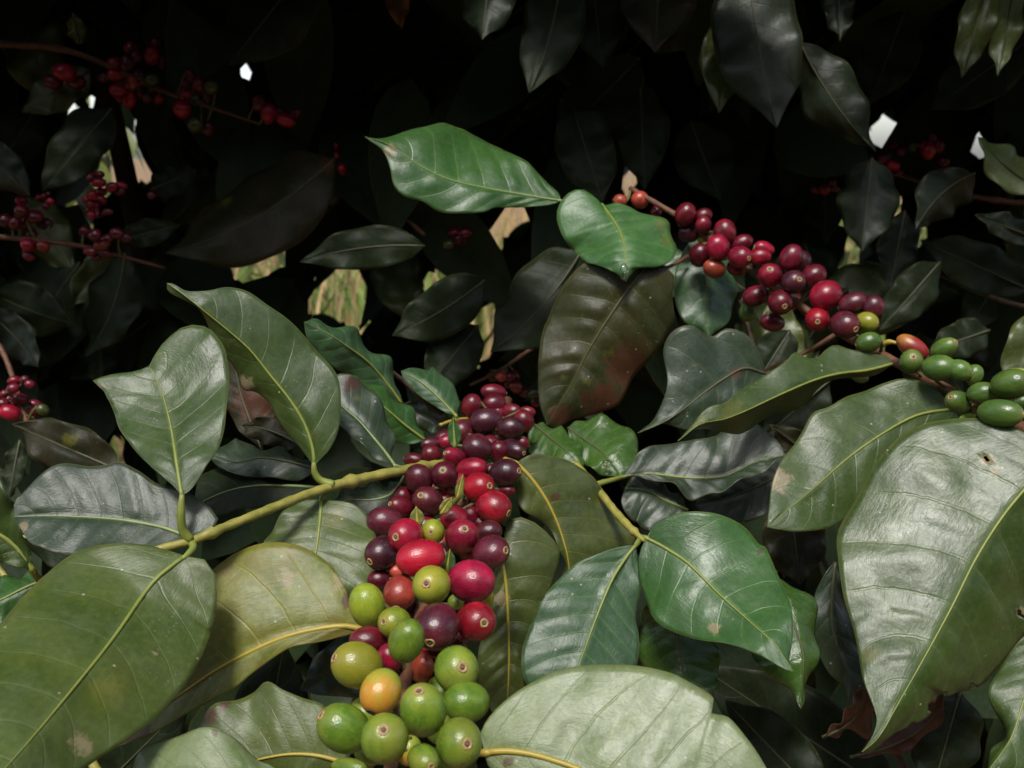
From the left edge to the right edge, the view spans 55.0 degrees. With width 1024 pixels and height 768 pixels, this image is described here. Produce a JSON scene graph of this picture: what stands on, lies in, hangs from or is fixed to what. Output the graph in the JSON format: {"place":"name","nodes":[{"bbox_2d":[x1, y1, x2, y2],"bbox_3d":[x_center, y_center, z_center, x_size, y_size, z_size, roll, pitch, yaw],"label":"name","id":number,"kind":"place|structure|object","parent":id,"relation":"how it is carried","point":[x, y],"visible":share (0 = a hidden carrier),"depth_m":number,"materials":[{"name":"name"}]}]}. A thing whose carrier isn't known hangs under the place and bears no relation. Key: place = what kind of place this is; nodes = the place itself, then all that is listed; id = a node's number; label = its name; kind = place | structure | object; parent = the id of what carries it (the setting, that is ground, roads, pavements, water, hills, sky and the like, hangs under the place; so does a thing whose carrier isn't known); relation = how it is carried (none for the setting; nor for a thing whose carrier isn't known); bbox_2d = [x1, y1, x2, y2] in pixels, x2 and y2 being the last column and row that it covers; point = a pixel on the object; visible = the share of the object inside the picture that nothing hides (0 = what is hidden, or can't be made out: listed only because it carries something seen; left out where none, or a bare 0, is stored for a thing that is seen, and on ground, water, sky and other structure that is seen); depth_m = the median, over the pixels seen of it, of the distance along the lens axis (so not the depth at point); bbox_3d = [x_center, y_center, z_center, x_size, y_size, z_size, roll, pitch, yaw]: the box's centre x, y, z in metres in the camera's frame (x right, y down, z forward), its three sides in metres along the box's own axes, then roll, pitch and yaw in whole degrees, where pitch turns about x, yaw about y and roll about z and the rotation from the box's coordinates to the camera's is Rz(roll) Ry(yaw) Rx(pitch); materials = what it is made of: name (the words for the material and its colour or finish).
{"place":"outdoors","nodes":[
{"label":"outdoors","id":0,"kind":"place"},
{"bbox_2d":[74,159,926,462],"bbox_3d":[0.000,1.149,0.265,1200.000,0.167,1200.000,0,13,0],"label":"ground","id":1,"kind":"structure","parent":0,"point":[144,175],"depth_m":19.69,"materials":[{"name":"plant"}]},
{"bbox_2d":[66,98,284,282],"bbox_3d":[-2.287,-0.796,4.732,2.904,1.837,1.442,0,13,0],"label":"shrub","id":2,"kind":"object","parent":1,"relation":"on","point":[106,164],"visible":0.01,"depth_m":4.58,"materials":[{"name":"green plant"}]},
{"bbox_2d":[0,0,373,734],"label":"coffee tree","id":3,"kind":"object","parent":1,"relation":"on","point":[190,38],"visible":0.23,"depth_m":0.84,"materials":[{"name":"green plant"}]},
{"bbox_2d":[0,246,116,497],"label":"coffee branch","id":4,"kind":"object","parent":3,"relation":"attached to","point":[29,312],"visible":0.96,"depth_m":0.65,"materials":[{"name":"green plant"}]},
{"bbox_2d":[0,141,197,379],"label":"coffee branch","id":5,"kind":"object","parent":3,"relation":"attached to","point":[98,293],"visible":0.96,"depth_m":0.78,"materials":[{"name":"green plant"}]},
{"bbox_2d":[36,245,178,391],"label":"coffee branch","id":6,"kind":"object","parent":3,"relation":"attached to","point":[132,340],"visible":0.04,"depth_m":0.84,"materials":[{"name":"green plant"}]},
{"bbox_2d":[0,0,335,267],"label":"coffee branch","id":7,"kind":"object","parent":3,"relation":"attached to","point":[281,206],"visible":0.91,"depth_m":0.75,"materials":[{"name":"green plant"}]},
{"bbox_2d":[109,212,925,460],"bbox_3d":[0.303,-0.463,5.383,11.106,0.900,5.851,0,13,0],"label":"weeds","id":8,"kind":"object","parent":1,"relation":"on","point":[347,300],"visible":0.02,"depth_m":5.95,"materials":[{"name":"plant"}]},
{"bbox_2d":[123,0,945,767],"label":"coffee tree","id":9,"kind":"object","parent":1,"relation":"on","point":[339,68],"visible":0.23,"depth_m":0.81,"materials":[{"name":"green plant"}]},
{"bbox_2d":[162,74,584,384],"bbox_3d":[-0.111,-0.149,0.812,0.215,0.230,0.473,-10,16,-37],"label":"coffee branch","id":10,"kind":"object","parent":9,"relation":"attached to","point":[440,315],"visible":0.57,"depth_m":0.67,"materials":[{"name":"green plant"}]},
{"bbox_2d":[0,283,765,767],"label":"coffee branch","id":11,"kind":"object","parent":9,"relation":"attached to","point":[120,623],"visible":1,"depth_m":0.35,"materials":[{"name":"green plant"}]},
{"bbox_2d":[0,481,376,767],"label":"coffee branch","id":12,"kind":"object","parent":11,"relation":"attached to","point":[169,746],"visible":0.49,"depth_m":0.39,"materials":[{"name":"green plant"}]},
{"bbox_2d":[195,319,462,515],"bbox_3d":[-0.073,0.021,0.478,0.169,0.104,0.082,-7,15,-28],"label":"coffee branch","id":13,"kind":"object","parent":11,"relation":"attached to","point":[244,475],"visible":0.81,"depth_m":0.47,"materials":[{"name":"green plant"}]},
{"bbox_2d":[521,461,819,708],"bbox_3d":[0.074,0.095,0.432,0.121,0.089,0.103,4,13,15],"label":"coffee branch","id":14,"kind":"object","parent":11,"relation":"attached to","point":[704,581],"visible":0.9,"depth_m":0.42,"materials":[{"name":"green plant"}]},
{"bbox_2d":[365,123,675,280],"bbox_3d":[0.079,-0.152,0.761,0.177,0.087,0.475,5,14,20],"label":"coffee branch","id":15,"kind":"object","parent":9,"relation":"attached to","point":[444,168],"visible":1,"depth_m":0.57,"materials":[{"name":"green plant"}]},
{"bbox_2d":[620,264,627,279],"bbox_3d":[0.061,-0.061,0.537,0.005,0.009,0.004,0,13,0],"label":"water drop","id":16,"kind":"object","parent":15,"relation":"attached to","point":[623,271],"visible":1,"depth_m":0.54,"materials":[{"name":"white"}]},
{"bbox_2d":[538,186,1023,751],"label":"coffee branch","id":17,"kind":"object","parent":15,"relation":"attached to","point":[912,490],"visible":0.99,"depth_m":0.46,"materials":[{"name":"green plant"}]},
{"bbox_2d":[712,517,1023,767],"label":"coffee branch","id":18,"kind":"object","parent":17,"relation":"attached to","point":[771,719],"visible":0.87,"depth_m":0.46,"materials":[{"name":"green plant"}]},
{"bbox_2d":[469,349,657,419],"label":"coffee branch","id":19,"kind":"object","parent":9,"relation":"attached to","point":[524,362],"visible":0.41,"depth_m":0.71,"materials":[{"name":"green plant"}]},
{"bbox_2d":[420,30,734,202],"bbox_3d":[0.099,-0.255,0.854,0.315,0.233,0.253,-11,17,-40],"label":"coffee branch","id":20,"kind":"object","parent":9,"relation":"attached to","point":[593,104],"visible":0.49,"depth_m":0.74,"materials":[{"name":"green plant"}]},
{"bbox_2d":[385,0,854,127],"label":"coffee branch","id":21,"kind":"object","parent":9,"relation":"attached to","point":[751,51],"visible":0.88,"depth_m":0.63,"materials":[{"name":"green plant"}]},
{"bbox_2d":[528,325,801,529],"bbox_3d":[0.114,0.023,0.524,0.202,0.101,0.078,-4,14,-18],"label":"coffee branch","id":22,"kind":"object","parent":9,"relation":"attached to","point":[730,476],"visible":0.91,"depth_m":0.52,"materials":[{"name":"green plant"}]},
{"bbox_2d":[602,460,611,467],"bbox_3d":[0.048,0.041,0.500,0.005,0.004,0.003,0,13,0],"label":"water drop","id":23,"kind":"object","parent":22,"relation":"attached to","point":[606,463],"visible":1,"depth_m":0.50,"materials":[{"name":"white"}]},
{"bbox_2d":[664,232,837,435],"bbox_3d":[0.162,-0.038,0.732,0.156,0.148,0.282,4,14,19],"label":"coffee branch","id":24,"kind":"object","parent":9,"relation":"attached to","point":[787,340],"visible":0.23,"depth_m":0.65,"materials":[{"name":"green plant"}]},
{"bbox_2d":[740,0,1023,767],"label":"coffee tree","id":25,"kind":"object","parent":1,"relation":"on","point":[906,106],"visible":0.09,"depth_m":0.90,"materials":[{"name":"green plant"}]},
{"bbox_2d":[730,0,1023,267],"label":"coffee branch","id":26,"kind":"object","parent":25,"relation":"attached to","point":[861,201],"visible":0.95,"depth_m":0.68,"materials":[{"name":"green plant"}]},
{"bbox_2d":[796,210,1023,371],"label":"coffee branch","id":27,"kind":"object","parent":25,"relation":"attached to","point":[903,276],"visible":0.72,"depth_m":0.72,"materials":[{"name":"green plant"}]},
{"bbox_2d":[838,204,926,335],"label":"shrub","id":28,"kind":"object","parent":1,"relation":"on","point":[923,235],"visible":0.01,"depth_m":5.00,"materials":[{"name":"green plant"}]},
{"bbox_2d":[68,64,983,158],"label":"sky","id":29,"kind":"structure","parent":0,"point":[881,130],"materials":[{"name":"white"}]}
]}

